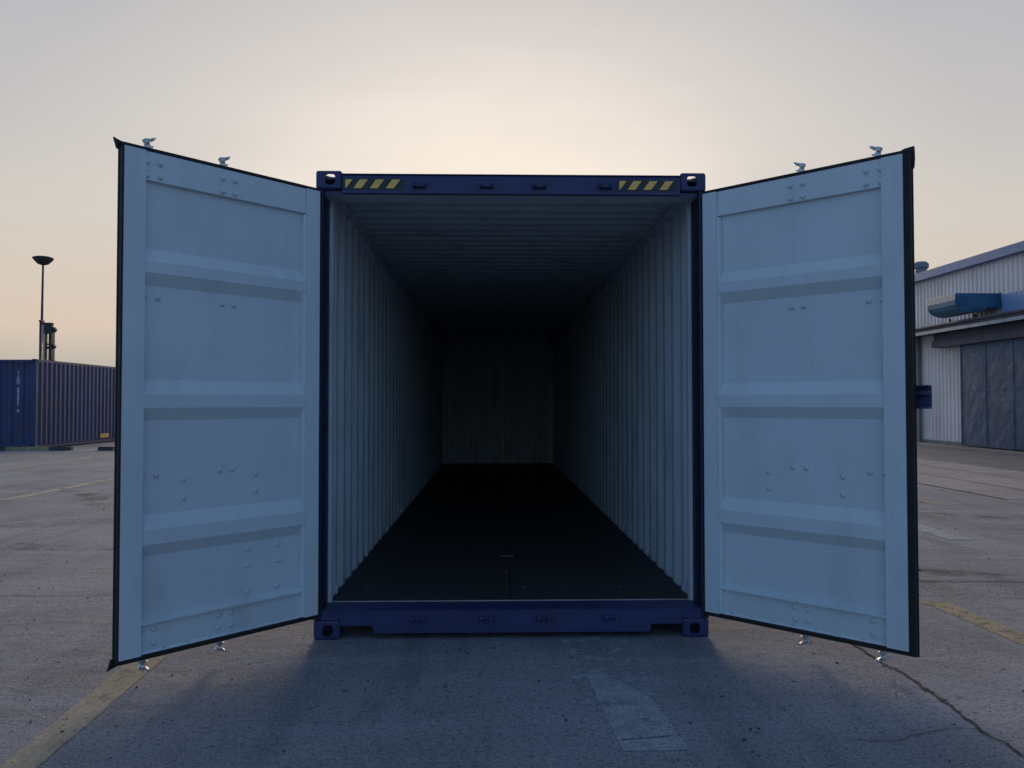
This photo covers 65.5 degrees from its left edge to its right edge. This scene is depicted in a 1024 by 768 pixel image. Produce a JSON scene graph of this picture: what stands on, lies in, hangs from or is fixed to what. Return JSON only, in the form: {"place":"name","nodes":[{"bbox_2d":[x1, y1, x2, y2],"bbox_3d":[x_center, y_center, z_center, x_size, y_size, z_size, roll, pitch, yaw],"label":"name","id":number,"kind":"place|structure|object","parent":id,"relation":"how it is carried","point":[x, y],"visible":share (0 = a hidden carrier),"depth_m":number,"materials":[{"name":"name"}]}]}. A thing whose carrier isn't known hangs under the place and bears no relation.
{"place":"outdoors","nodes":[
{"label":"outdoors","id":0,"kind":"place"},
{"bbox_2d":[0,440,1023,767],"bbox_3d":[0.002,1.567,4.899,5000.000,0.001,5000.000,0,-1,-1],"label":"ground","id":1,"kind":"structure","parent":0,"point":[358,696],"depth_m":4.13,"materials":[{"name":"grey concrete"}]},
{"bbox_2d":[0,447,72,450],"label":"striped beam","id":2,"kind":"structure","parent":1,"relation":"on","point":[36,448],"depth_m":24.76,"materials":[{"name":"black paint"}]},
{"bbox_2d":[32,256,53,319],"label":"mast lamp","id":3,"kind":"object","parent":1,"relation":"on","point":[43,260],"visible":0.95,"depth_m":128.32,"materials":[{"name":"metal"}]},
{"bbox_2d":[39,320,56,360],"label":"container handler","id":4,"kind":"object","parent":1,"relation":"on","point":[46,346],"visible":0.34,"depth_m":75.83,"materials":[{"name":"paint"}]},
{"bbox_2d":[0,478,113,500],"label":"yellow line","id":5,"kind":"object","parent":1,"relation":"on","point":[38,493],"visible":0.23,"depth_m":13.29,"materials":[{"name":"paint"}]},
{"bbox_2d":[0,454,113,469],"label":"yellow line","id":6,"kind":"object","parent":1,"relation":"on","point":[55,462],"visible":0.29,"depth_m":19.68,"materials":[{"name":"paint"}]},
{"bbox_2d":[0,359,114,446],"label":"shipping container","id":7,"kind":"object","parent":1,"relation":"on","point":[46,403],"visible":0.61,"depth_m":26.59,"materials":[{"name":"blue metal"}]},
{"bbox_2d":[0,655,166,767],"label":"yellow line","id":8,"kind":"object","parent":1,"relation":"on","point":[43,746],"visible":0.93,"depth_m":3.67,"materials":[{"name":"paint"}]},
{"bbox_2d":[98,447,114,450],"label":"striped beam","id":9,"kind":"structure","parent":1,"relation":"on","point":[106,448],"depth_m":24.81,"materials":[{"name":"black paint"}]},
{"bbox_2d":[1,486,1023,766],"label":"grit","id":10,"kind":"object","parent":1,"relation":"on","point":[593,646],"visible":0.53,"depth_m":4.08,"materials":[{"name":"grey gravel"}]},
{"bbox_2d":[106,137,931,671],"bbox_3d":[-0.070,0.261,10.580,4.222,2.896,13.089,0,-1,-1],"label":"shipping container","id":11,"kind":"object","parent":1,"relation":"on","point":[508,403],"visible":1,"depth_m":4.87,"materials":[{"name":"metal"}]},
{"bbox_2d":[106,137,320,671],"bbox_3d":[-1.617,0.102,4.459,0.110,2.805,1.222,-1,-2,41],"label":"door","id":12,"kind":"structure","parent":11,"relation":"in","point":[216,534],"depth_m":4.38,"materials":[{"name":"grey metal"}]},
{"bbox_2d":[702,146,931,661],"bbox_3d":[1.687,0.103,4.563,1.288,2.805,0.126,-1,-2,43],"label":"door","id":13,"kind":"structure","parent":11,"relation":"in","point":[812,396],"depth_m":4.50,"materials":[{"name":"grey metal"}]},
{"bbox_2d":[559,632,660,705],"bbox_3d":[0.501,1.567,4.961,0.416,0.001,2.300,0,-1,-1],"label":"white line","id":14,"kind":"object","parent":1,"relation":"on","point":[627,678],"visible":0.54,"depth_m":4.44,"materials":[{"name":"paint"}]},
{"bbox_2d":[585,670,688,750],"bbox_3d":[0.565,1.538,3.812,0.286,0.001,1.014,0,-1,-4],"label":"white line","id":15,"kind":"object","parent":1,"relation":"on","point":[629,711],"visible":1,"depth_m":3.66,"materials":[{"name":"paint"}]},
{"bbox_2d":[845,728,976,740],"bbox_3d":[1.750,1.526,3.459,0.667,0.001,0.062,0,-1,-13],"label":"crack","id":16,"kind":"object","parent":1,"relation":"on","point":[918,734],"visible":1,"depth_m":3.48,"materials":[{"name":"grey concrete"}]},
{"bbox_2d":[918,499,942,504],"bbox_3d":[6.049,1.780,13.696,0.132,0.001,4.700,0,-1,-1],"label":"yellow line","id":17,"kind":"object","parent":1,"relation":"on","point":[929,502],"visible":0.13,"depth_m":11.61,"materials":[{"name":"paint"}]},
{"bbox_2d":[855,645,1023,755],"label":"crack","id":18,"kind":"object","parent":1,"relation":"on","point":[968,719],"visible":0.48,"depth_m":3.86,"materials":[{"name":"black concrete"}]},
{"bbox_2d":[918,524,973,539],"bbox_3d":[4.731,1.676,9.524,0.299,0.001,2.180,0,-1,-1],"label":"white line","id":19,"kind":"object","parent":1,"relation":"on","point":[937,532],"visible":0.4,"depth_m":8.84,"materials":[{"name":"paint"}]},
{"bbox_2d":[917,482,1003,498],"bbox_3d":[6.789,2.398,38.513,0.111,0.001,53.100,0,-1,-1],"label":"joint","id":20,"kind":"object","parent":1,"relation":"on","point":[960,490],"visible":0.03,"depth_m":13.19,"materials":[{"name":"grey concrete"}]},
{"bbox_2d":[915,241,1023,450],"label":"warehouse","id":21,"kind":"structure","parent":1,"relation":"on","point":[970,369],"depth_m":26.16,"materials":[{"name":"white metal"}]},
{"bbox_2d":[915,261,928,273],"bbox_3d":[17.354,-4.558,33.791,0.620,1.270,0.620,0,-1,-1],"label":"roof vent","id":22,"kind":"object","parent":21,"relation":"on","point":[921,266],"visible":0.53,"depth_m":33.58,"materials":[{"name":"blue metal"}]},
{"bbox_2d":[927,293,1000,321],"bbox_3d":[14.708,-2.490,25.971,1.470,0.763,1.660,0,-1,-1],"label":"ventilation duct","id":23,"kind":"object","parent":21,"relation":"on","point":[952,305],"visible":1,"depth_m":25.19,"materials":[{"name":"metal"}]},
{"bbox_2d":[960,337,1023,450],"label":"sliding door","id":24,"kind":"structure","parent":21,"relation":"in","point":[991,373],"depth_m":25.22,"materials":[{"name":"metal"}]},
{"bbox_2d":[919,601,1023,644],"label":"yellow line","id":25,"kind":"object","parent":1,"relation":"on","point":[996,628],"visible":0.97,"depth_m":5.30,"materials":[{"name":"paint"}]},
{"bbox_2d":[0,0,1023,366],"label":"sky","id":26,"kind":"structure","parent":0,"point":[731,92],"materials":[{"name":"grey"}]},
{"bbox_2d":[917,458,1023,498],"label":"pavement","id":27,"kind":"structure","parent":0,"point":[987,488],"depth_m":15.34,"materials":[{"name":"grey concrete"}]},
{"bbox_2d":[922,473,1022,489],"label":"joint","id":28,"kind":"object","parent":27,"relation":"on","point":[972,481],"visible":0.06,"depth_m":14.72,"materials":[{"name":"grey concrete"}]},
{"bbox_2d":[917,444,1023,471],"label":"asphalt lane","id":29,"kind":"structure","parent":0,"point":[1003,460],"depth_m":21.33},
{"bbox_2d":[917,442,1023,453],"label":"concrete strip","id":30,"kind":"object","parent":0,"point":[978,448],"depth_m":25.58,"materials":[{"name":"grey concrete"}]}
]}

